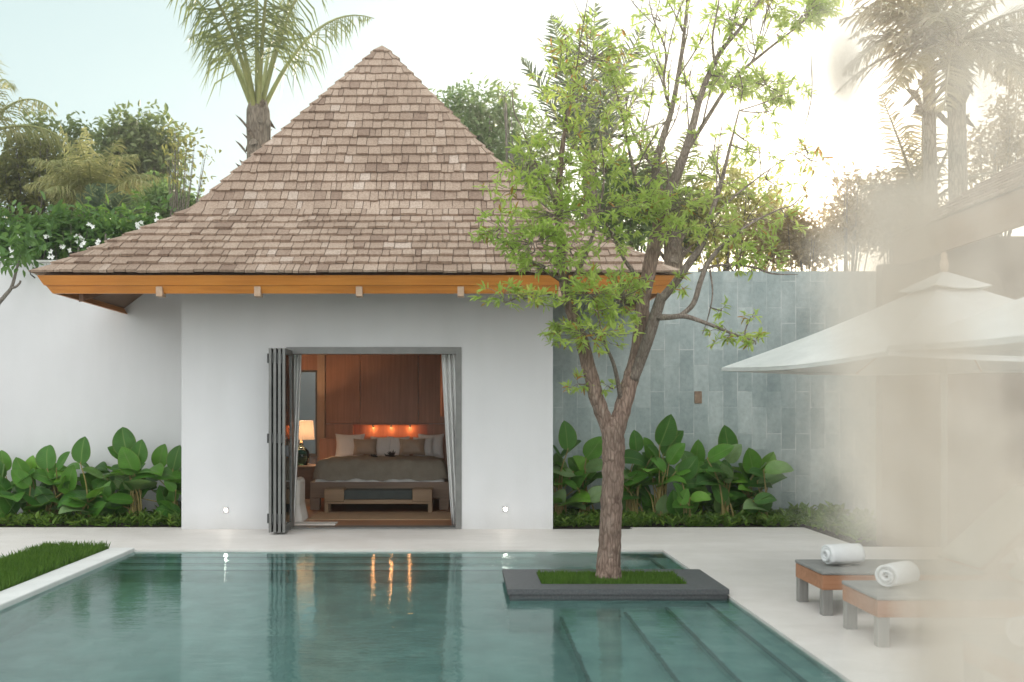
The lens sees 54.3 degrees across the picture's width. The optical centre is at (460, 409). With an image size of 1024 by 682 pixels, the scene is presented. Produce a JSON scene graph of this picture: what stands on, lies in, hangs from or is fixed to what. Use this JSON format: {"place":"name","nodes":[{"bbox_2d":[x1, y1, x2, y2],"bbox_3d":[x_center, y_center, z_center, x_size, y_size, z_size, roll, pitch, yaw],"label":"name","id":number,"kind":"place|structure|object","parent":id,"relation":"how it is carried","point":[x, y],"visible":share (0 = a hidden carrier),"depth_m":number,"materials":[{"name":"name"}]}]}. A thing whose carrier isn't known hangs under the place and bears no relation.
{"place":"outdoors","nodes":[
{"label":"outdoors","id":0,"kind":"place"},
{"bbox_2d":[0,540,110,590],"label":"lawn","id":1,"kind":"structure","parent":0,"point":[29,563],"depth_m":10.10,"materials":[{"name":"green plant"}]},
{"bbox_2d":[298,372,314,452],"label":"wall","id":2,"kind":"structure","parent":0,"point":[307,402],"depth_m":20.60,"materials":[{"name":"white paint"}]},
{"bbox_2d":[295,522,337,524],"bbox_3d":[-2.010,1.579,13.770,0.580,0.018,0.300,0,0,0],"label":"doormat","id":3,"kind":"object","parent":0,"point":[315,523],"visible":0.79,"depth_m":13.69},
{"bbox_2d":[384,450,397,456],"bbox_3d":[-1.173,0.742,16.604,0.251,0.152,0.215,0,0,27],"label":"posy","id":4,"kind":"object","parent":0,"point":[391,454],"visible":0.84,"depth_m":16.58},
{"bbox_2d":[0,552,846,681],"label":"water","id":5,"kind":"structure","parent":0,"point":[297,617],"depth_m":7.40,"materials":[{"name":"teal liquid"}]},
{"bbox_2d":[0,519,913,546],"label":"soil","id":6,"kind":"structure","parent":0,"point":[850,539],"depth_m":13.70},
{"bbox_2d":[0,450,26,522],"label":"paddle leaf plant","id":7,"kind":"object","parent":6,"relation":"on","point":[11,500],"visible":0.81,"depth_m":14.03,"materials":[{"name":"green plant"}]},
{"bbox_2d":[0,222,49,304],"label":"bare frangipani","id":8,"kind":"object","parent":6,"relation":"on","point":[26,244],"visible":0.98,"depth_m":14.17,"materials":[{"name":"plant"}]},
{"bbox_2d":[11,455,62,513],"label":"paddle leaf plant","id":9,"kind":"object","parent":6,"relation":"on","point":[22,471],"visible":0.56,"depth_m":14.12,"materials":[{"name":"green plant"}]},
{"bbox_2d":[30,445,79,522],"bbox_3d":[-5.799,1.065,14.318,0.738,1.113,1.019,0,0,-33],"label":"paddle leaf plant","id":10,"kind":"object","parent":6,"relation":"on","point":[49,470],"visible":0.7,"depth_m":14.16,"materials":[{"name":"green plant"}]},
{"bbox_2d":[54,437,110,524],"bbox_3d":[-5.271,0.997,13.870,0.664,1.248,0.909,0,0,-28],"label":"paddle leaf plant","id":11,"kind":"object","parent":6,"relation":"on","point":[75,497],"visible":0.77,"depth_m":13.80,"materials":[{"name":"green plant"}]},
{"bbox_2d":[0,505,181,526],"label":"groundcover","id":12,"kind":"object","parent":6,"relation":"on","point":[41,517],"visible":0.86,"depth_m":13.70,"materials":[{"name":"green plant"}]},
{"bbox_2d":[80,461,129,516],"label":"paddle leaf plant","id":13,"kind":"object","parent":6,"relation":"on","point":[95,478],"visible":0.46,"depth_m":14.36,"materials":[{"name":"green plant"}]},
{"bbox_2d":[102,427,163,522],"bbox_3d":[-4.599,0.935,14.042,1.050,1.371,0.751,0,0,30],"label":"paddle leaf plant","id":14,"kind":"object","parent":6,"relation":"on","point":[128,451],"visible":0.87,"depth_m":13.96,"materials":[{"name":"green plant"}]},
{"bbox_2d":[139,444,181,520],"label":"paddle leaf plant","id":15,"kind":"object","parent":6,"relation":"on","point":[167,496],"visible":0.69,"depth_m":14.04,"materials":[{"name":"green plant"}]},
{"bbox_2d":[553,420,590,517],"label":"paddle leaf plant","id":16,"kind":"object","parent":6,"relation":"on","point":[568,443],"visible":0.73,"depth_m":14.04,"materials":[{"name":"green plant"}]},
{"bbox_2d":[563,436,602,515],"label":"paddle leaf plant","id":17,"kind":"object","parent":6,"relation":"on","point":[592,450],"visible":0.56,"depth_m":14.20,"materials":[{"name":"green plant"}]},
{"bbox_2d":[622,430,667,513],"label":"paddle leaf plant","id":18,"kind":"object","parent":6,"relation":"on","point":[634,478],"visible":0.73,"depth_m":14.19,"materials":[{"name":"green plant"}]},
{"bbox_2d":[633,414,699,518],"bbox_3d":[2.912,0.844,14.173,0.987,1.554,0.824,0,0,0],"label":"paddle leaf plant","id":19,"kind":"object","parent":6,"relation":"on","point":[668,437],"visible":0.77,"depth_m":14.07,"materials":[{"name":"green plant"}]},
{"bbox_2d":[553,505,804,527],"bbox_3d":[2.996,1.488,14.075,3.577,0.272,1.293,0,0,0],"label":"groundcover","id":20,"kind":"object","parent":6,"relation":"on","point":[633,518],"visible":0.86,"depth_m":13.66,"materials":[{"name":"green plant"}]},
{"bbox_2d":[666,456,711,523],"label":"paddle leaf plant","id":21,"kind":"object","parent":6,"relation":"on","point":[683,499],"visible":0.73,"depth_m":13.90,"materials":[{"name":"green plant"}]},
{"bbox_2d":[681,439,732,514],"bbox_3d":[3.514,1.026,14.364,0.878,1.185,0.839,0,0,0],"label":"paddle leaf plant","id":22,"kind":"object","parent":6,"relation":"on","point":[697,449],"visible":0.28,"depth_m":14.30,"materials":[{"name":"green plant"}]},
{"bbox_2d":[696,425,747,523],"bbox_3d":[3.693,0.922,14.192,0.825,1.397,0.763,0,0,0],"label":"paddle leaf plant","id":23,"kind":"object","parent":6,"relation":"on","point":[728,447],"visible":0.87,"depth_m":14.06,"materials":[{"name":"green plant"}]},
{"bbox_2d":[728,448,772,515],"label":"paddle leaf plant","id":24,"kind":"object","parent":6,"relation":"on","point":[751,457],"visible":0.47,"depth_m":14.23,"materials":[{"name":"green plant"}]},
{"bbox_2d":[743,451,793,523],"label":"paddle leaf plant","id":25,"kind":"object","parent":6,"relation":"on","point":[772,470],"visible":0.78,"depth_m":13.90,"materials":[{"name":"green plant"}]},
{"bbox_2d":[774,500,875,542],"bbox_3d":[5.103,1.457,13.274,1.090,0.326,2.938,0,0,0],"label":"groundcover","id":26,"kind":"object","parent":6,"relation":"on","point":[812,517],"visible":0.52,"depth_m":13.35,"materials":[{"name":"green plant"}]},
{"bbox_2d":[0,527,1023,681],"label":"pool deck","id":27,"kind":"structure","parent":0,"point":[752,570],"depth_m":11.53,"materials":[{"name":"concrete"}]},
{"bbox_2d":[721,252,1023,558],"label":"umbrella","id":28,"kind":"object","parent":27,"relation":"on","point":[790,361],"visible":0.23,"depth_m":8.97,"materials":[{"name":"white fabric"}]},
{"bbox_2d":[795,487,1023,615],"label":"sun lounger","id":29,"kind":"object","parent":27,"relation":"on","point":[827,579],"visible":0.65,"depth_m":7.85,"materials":[{"name":"brown wood"}]},
{"bbox_2d":[821,543,858,563],"bbox_3d":[3.072,1.163,8.015,0.328,0.163,0.185,0,0,-13],"label":"towel","id":30,"kind":"object","parent":29,"relation":"on","point":[834,554],"visible":0.95,"depth_m":7.94,"materials":[{"name":"white fabric"}]},
{"bbox_2d":[842,562,1023,646],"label":"sun lounger","id":31,"kind":"object","parent":27,"relation":"on","point":[850,591],"visible":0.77,"depth_m":6.79,"materials":[{"name":"brown wood"}]},
{"bbox_2d":[875,561,919,586],"bbox_3d":[3.093,1.163,7.046,0.328,0.163,0.185,0,0,-38],"label":"towel","id":32,"kind":"object","parent":31,"relation":"on","point":[880,579],"visible":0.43,"depth_m":6.98,"materials":[{"name":"white fabric"}]},
{"bbox_2d":[876,158,1023,545],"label":"sala","id":33,"kind":"structure","parent":27,"relation":"on","point":[1012,256],"depth_m":11.62,"materials":[{"name":"brown wood"}]},
{"bbox_2d":[888,297,1023,355],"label":"umbrella","id":34,"kind":"object","parent":27,"relation":"on","point":[1020,314],"visible":0.17,"depth_m":5.89,"materials":[{"name":"white fabric"}]},
{"bbox_2d":[0,0,1023,270],"label":"sky","id":35,"kind":"structure","parent":0,"point":[91,57],"materials":[{"name":"white"}]},
{"bbox_2d":[553,522,875,528],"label":"ground","id":36,"kind":"structure","parent":0,"point":[589,528],"depth_m":13.87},
{"bbox_2d":[0,199,74,259],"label":"frangipani","id":37,"kind":"object","parent":36,"relation":"on","point":[11,224],"visible":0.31,"depth_m":15.30,"materials":[{"name":"green plant"}]},
{"bbox_2d":[0,61,77,155],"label":"palm tree","id":38,"kind":"object","parent":36,"relation":"on","point":[13,105],"visible":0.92,"depth_m":18.43,"materials":[{"name":"leaf"},{"name":"bark"}]},
{"bbox_2d":[0,117,84,259],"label":"broadleaf tree","id":39,"kind":"object","parent":36,"relation":"on","point":[13,180],"visible":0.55,"depth_m":19.24,"materials":[{"name":"leaf"},{"name":"grey bark"}]},
{"bbox_2d":[1,190,119,259],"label":"frangipani","id":40,"kind":"object","parent":36,"relation":"on","point":[65,246],"visible":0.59,"depth_m":15.35,"materials":[{"name":"green plant"}]},
{"bbox_2d":[12,101,115,210],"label":"broadleaf tree","id":41,"kind":"object","parent":36,"relation":"on","point":[74,126],"visible":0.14,"depth_m":20.85,"materials":[{"name":"leaf"},{"name":"grey bark"}]},
{"bbox_2d":[0,548,134,609],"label":"kerb","id":42,"kind":"structure","parent":36,"relation":"on","point":[10,596],"depth_m":9.42,"materials":[{"name":"white concrete"}]},
{"bbox_2d":[0,260,181,514],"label":"garden wall","id":43,"kind":"structure","parent":36,"relation":"on","point":[72,372],"depth_m":14.70,"materials":[{"name":"white paint"}]},
{"bbox_2d":[23,122,160,215],"bbox_3d":[-6.484,-1.664,17.436,2.340,6.662,1.676,0,0,0],"label":"palm tree","id":44,"kind":"object","parent":36,"relation":"on","point":[74,178],"visible":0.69,"depth_m":17.26,"materials":[{"name":"leaf"},{"name":"bark"}]},
{"bbox_2d":[69,182,146,224],"bbox_3d":[-5.899,-1.028,16.448,1.449,5.384,0.786,0,0,0],"label":"frangipani","id":45,"kind":"object","parent":36,"relation":"on","point":[97,196],"visible":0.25,"depth_m":16.37,"materials":[{"name":"green plant"}]},
{"bbox_2d":[71,191,176,253],"bbox_3d":[-5.223,-0.880,15.697,2.002,5.090,1.546,0,0,0],"label":"frangipani","id":46,"kind":"object","parent":36,"relation":"on","point":[122,224],"visible":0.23,"depth_m":15.45,"materials":[{"name":"green plant"}]},
{"bbox_2d":[85,99,200,219],"bbox_3d":[-7.275,-2.675,22.554,2.599,8.687,2.123,0,0,-25],"label":"broadleaf tree","id":47,"kind":"object","parent":36,"relation":"on","point":[141,138],"visible":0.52,"depth_m":22.17,"materials":[{"name":"green plant"}]},
{"bbox_2d":[120,163,203,230],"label":"broadleaf tree","id":48,"kind":"object","parent":36,"relation":"on","point":[163,190],"visible":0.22,"depth_m":19.76,"materials":[{"name":"green plant"}]},
{"bbox_2d":[152,113,221,216],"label":"thin tree","id":49,"kind":"object","parent":36,"relation":"on","point":[173,199],"visible":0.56,"depth_m":18.79,"materials":[{"name":"green plant"}]},
{"bbox_2d":[166,0,373,166],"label":"palm tree","id":50,"kind":"object","parent":36,"relation":"on","point":[258,124],"visible":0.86,"depth_m":18.26,"materials":[{"name":"green plant"}]},
{"bbox_2d":[28,46,679,532],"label":"pavilion","id":51,"kind":"structure","parent":36,"relation":"on","point":[338,248],"depth_m":13.30,"materials":[{"name":"white paint"}]},
{"bbox_2d":[267,348,272,532],"bbox_3d":[-2.429,0.395,12.973,0.051,2.350,0.614,0,0,2],"label":"folding door","id":52,"kind":"structure","parent":51,"relation":"in","point":[269,356],"depth_m":12.68,"materials":[{"name":"grey metal"}]},
{"bbox_2d":[272,348,277,532],"bbox_3d":[-2.374,0.395,12.973,0.051,2.350,0.614,0,0,1],"label":"folding door","id":53,"kind":"structure","parent":51,"relation":"in","point":[275,350],"depth_m":12.68,"materials":[{"name":"grey metal"}]},
{"bbox_2d":[277,348,281,532],"bbox_3d":[-2.296,0.395,12.973,0.096,2.350,0.614,0,0,0],"label":"folding door","id":54,"kind":"structure","parent":51,"relation":"in","point":[279,349],"depth_m":12.68,"materials":[{"name":"grey metal"}]},
{"bbox_2d":[281,348,291,532],"bbox_3d":[-2.241,0.395,12.973,0.096,2.350,0.615,0,0,0],"label":"folding door","id":55,"kind":"structure","parent":51,"relation":"in","point":[286,355],"depth_m":12.92,"materials":[{"name":"grey metal"}]},
{"bbox_2d":[294,354,301,524],"bbox_3d":[-2.315,0.280,13.600,0.294,2.600,0.121,0,0,0],"label":"curtain","id":56,"kind":"object","parent":51,"relation":"hanging from","point":[297,373],"visible":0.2,"depth_m":13.58,"materials":[{"name":"white fabric"}]},
{"bbox_2d":[295,476,308,521],"bbox_3d":[-2.565,1.193,14.320,0.690,0.786,0.663,0,0,0],"label":"armchair","id":57,"kind":"object","parent":51,"relation":"on","point":[301,513],"visible":0.3,"depth_m":14.13,"materials":[{"name":"white fabric"}]},
{"bbox_2d":[297,464,315,498],"bbox_3d":[-2.800,1.266,16.878,0.760,0.643,0.605,0,0,0],"label":"nightstand","id":58,"kind":"object","parent":51,"relation":"on","point":[305,472],"visible":0.12,"depth_m":16.60,"materials":[{"name":"brown wood"}]},
{"bbox_2d":[298,421,314,464],"bbox_3d":[-2.700,0.570,16.850,0.450,0.749,0.450,0,0,0],"label":"table lamp","id":59,"kind":"object","parent":58,"relation":"on","point":[306,430],"visible":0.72,"depth_m":16.72,"materials":[{"name":"green glass"}]},
{"bbox_2d":[301,370,316,455],"bbox_3d":[-2.805,0.065,18.000,0.490,1.570,0.100,0,0,0],"label":"window","id":60,"kind":"structure","parent":51,"relation":"in","point":[311,454],"depth_m":17.95,"materials":[{"name":"grey metal"}]},
{"bbox_2d":[324,487,432,511],"bbox_3d":[-1.265,1.407,15.435,1.650,0.363,0.370,0,0,0],"label":"bed bench","id":61,"kind":"object","parent":51,"relation":"on","point":[345,495],"visible":1,"depth_m":15.26,"materials":[{"name":"brown wood"}]},
{"bbox_2d":[308,512,450,519],"bbox_3d":[-1.175,1.583,14.825,2.050,0.010,1.050,0,0,0],"label":"rug","id":62,"kind":"object","parent":51,"relation":"on","point":[382,516],"visible":0.86,"depth_m":14.66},
{"bbox_2d":[310,438,449,509],"bbox_3d":[-1.175,1.052,16.753,2.650,1.073,2.066,0,0,0],"label":"bed","id":63,"kind":"object","parent":51,"relation":"on","point":[367,471],"visible":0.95,"depth_m":15.77,"materials":[{"name":"grey fabric"}]},
{"bbox_2d":[335,434,364,456],"bbox_3d":[-1.940,0.642,17.421,0.520,0.427,0.226,0,0,0],"label":"pillow","id":64,"kind":"object","parent":63,"relation":"on","point":[345,445],"visible":0.66,"depth_m":17.35,"materials":[{"name":"white fabric"}]},
{"bbox_2d":[353,439,376,454],"bbox_3d":[-1.647,0.647,17.161,0.420,0.285,0.187,0,0,0],"label":"cushion","id":65,"kind":"object","parent":63,"relation":"on","point":[364,446],"visible":1,"depth_m":17.10,"materials":[{"name":"beige fabric"}]},
{"bbox_2d":[370,436,392,455],"bbox_3d":[-1.385,0.655,17.381,0.400,0.365,0.223,0,0,0],"label":"pillow","id":66,"kind":"object","parent":63,"relation":"on","point":[382,445],"visible":0.74,"depth_m":17.30,"materials":[{"name":"white fabric"}]},
{"bbox_2d":[387,436,409,455],"bbox_3d":[-1.088,0.656,17.401,0.400,0.369,0.217,0,0,0],"label":"pillow","id":67,"kind":"object","parent":63,"relation":"on","point":[395,444],"visible":0.53,"depth_m":17.33,"materials":[{"name":"white fabric"}]},
{"bbox_2d":[399,438,425,454],"bbox_3d":[-0.837,0.646,17.141,0.460,0.285,0.187,0,0,0],"label":"cushion","id":68,"kind":"object","parent":63,"relation":"on","point":[411,446],"visible":0.99,"depth_m":17.08,"materials":[{"name":"beige fabric"}]},
{"bbox_2d":[413,437,433,455],"bbox_3d":[-0.651,0.651,17.281,0.360,0.342,0.199,0,0,0],"label":"pillow","id":69,"kind":"object","parent":63,"relation":"on","point":[428,446],"visible":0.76,"depth_m":17.22,"materials":[{"name":"white fabric"}]},
{"bbox_2d":[418,434,443,457],"bbox_3d":[-0.523,0.642,17.431,0.460,0.430,0.218,0,0,0],"label":"pillow","id":70,"kind":"object","parent":63,"relation":"on","point":[438,445],"visible":0.61,"depth_m":17.37,"materials":[{"name":"white fabric"}]},
{"bbox_2d":[441,354,455,524],"bbox_3d":[-0.075,0.280,13.600,0.394,2.600,0.121,0,0,0],"label":"curtain","id":71,"kind":"object","parent":51,"relation":"hanging from","point":[449,375],"visible":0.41,"depth_m":13.60,"materials":[{"name":"white fabric"}]},
{"bbox_2d":[429,72,574,208],"bbox_3d":[0.950,-2.876,21.980,3.626,9.080,2.059,0,0,0],"label":"broadleaf tree","id":72,"kind":"object","parent":36,"relation":"on","point":[485,130],"visible":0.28,"depth_m":21.75,"materials":[{"name":"leaf"},{"name":"bark"}]},
{"bbox_2d":[488,80,579,219],"bbox_3d":[1.569,-2.316,19.000,2.139,7.966,1.370,0,0,0],"label":"broadleaf tree","id":73,"kind":"object","parent":36,"relation":"on","point":[544,152],"visible":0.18,"depth_m":18.98,"materials":[{"name":"green plant"}]},
{"bbox_2d":[520,0,673,231],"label":"palm tree","id":74,"kind":"object","parent":36,"relation":"on","point":[592,122],"visible":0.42,"depth_m":16.26,"materials":[{"name":"green plant"}]},
{"bbox_2d":[563,147,720,265],"bbox_3d":[3.172,-1.550,17.497,3.150,6.423,1.610,0,0,0],"label":"broadleaf tree","id":75,"kind":"object","parent":36,"relation":"on","point":[634,243],"visible":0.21,"depth_m":17.25,"materials":[{"name":"green plant"}]},
{"bbox_2d":[597,129,755,268],"bbox_3d":[3.624,-1.501,16.762,2.393,6.335,1.930,0,0,35],"label":"palm tree","id":76,"kind":"object","parent":36,"relation":"on","point":[674,255],"visible":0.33,"depth_m":16.74,"materials":[{"name":"green plant"}]},
{"bbox_2d":[553,271,875,515],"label":"stone wall","id":77,"kind":"structure","parent":36,"relation":"on","point":[691,387],"depth_m":14.70,"materials":[{"name":"stone"}]},
{"bbox_2d":[681,153,810,270],"bbox_3d":[4.800,-1.359,17.034,2.591,6.040,1.476,0,0,0],"label":"broadleaf tree","id":78,"kind":"object","parent":36,"relation":"on","point":[736,173],"visible":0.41,"depth_m":16.84,"materials":[{"name":"green plant"}]},
{"bbox_2d":[737,199,842,270],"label":"broadleaf tree","id":79,"kind":"object","parent":36,"relation":"on","point":[788,238],"visible":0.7,"depth_m":16.44,"materials":[{"name":"green plant"}]},
{"bbox_2d":[811,152,879,270],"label":"broadleaf tree","id":80,"kind":"object","parent":36,"relation":"on","point":[851,217],"visible":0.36,"depth_m":17.28,"materials":[{"name":"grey plant"}]},
{"bbox_2d":[849,152,946,260],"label":"broadleaf tree","id":81,"kind":"object","parent":36,"relation":"on","point":[875,174],"visible":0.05,"depth_m":16.14,"materials":[{"name":"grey plant"}]},
{"bbox_2d":[839,0,1009,212],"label":"palm tree","id":82,"kind":"object","parent":36,"relation":"on","point":[929,141],"visible":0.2,"depth_m":14.32,"materials":[{"name":"green plant"}]},
{"bbox_2d":[856,91,996,213],"bbox_3d":[7.162,-1.573,15.295,2.142,6.472,1.040,0,0,0],"label":"palm tree","id":83,"kind":"object","parent":36,"relation":"on","point":[905,163],"visible":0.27,"depth_m":15.18,"materials":[{"name":"green plant"}]},
{"bbox_2d":[836,0,1023,199],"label":"palm tree","id":84,"kind":"object","parent":36,"relation":"on","point":[900,34],"visible":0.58,"depth_m":13.40,"materials":[{"name":"green plant"}]},
{"bbox_2d":[967,59,1023,235],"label":"broadleaf tree","id":85,"kind":"object","parent":36,"relation":"on","point":[1008,149],"visible":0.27,"depth_m":15.70,"materials":[{"name":"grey plant"}]},
{"bbox_2d":[744,0,1023,681],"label":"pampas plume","id":86,"kind":"object","parent":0,"point":[985,638],"visible":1,"depth_m":0.45,"materials":[{"name":"beige plant"}]},
{"bbox_2d":[1009,619,1023,645],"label":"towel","id":87,"kind":"object","parent":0,"point":[1014,631],"visible":0.1,"depth_m":5.23,"materials":[{"name":"white fabric"}]},
{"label":"pool basin","id":88,"kind":"structure","parent":0,"visible":0},
{"bbox_2d":[502,569,728,598],"bbox_3d":[1.347,2.219,9.045,1.895,1.362,1.070,0,0,0],"label":"tree planter","id":89,"kind":"object","parent":88,"relation":"in","point":[527,584],"visible":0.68,"depth_m":8.55,"materials":[{"name":"stone"}]},
{"bbox_2d":[536,568,685,583],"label":"planter grass","id":90,"kind":"structure","parent":89,"relation":"on","point":[590,577],"depth_m":8.98,"materials":[{"name":"green plant"}]},
{"bbox_2d":[468,0,852,580],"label":"deciduous tree","id":91,"kind":"object","parent":89,"relation":"in","point":[645,321],"visible":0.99,"depth_m":8.89,"materials":[{"name":"green plant"}]}
]}

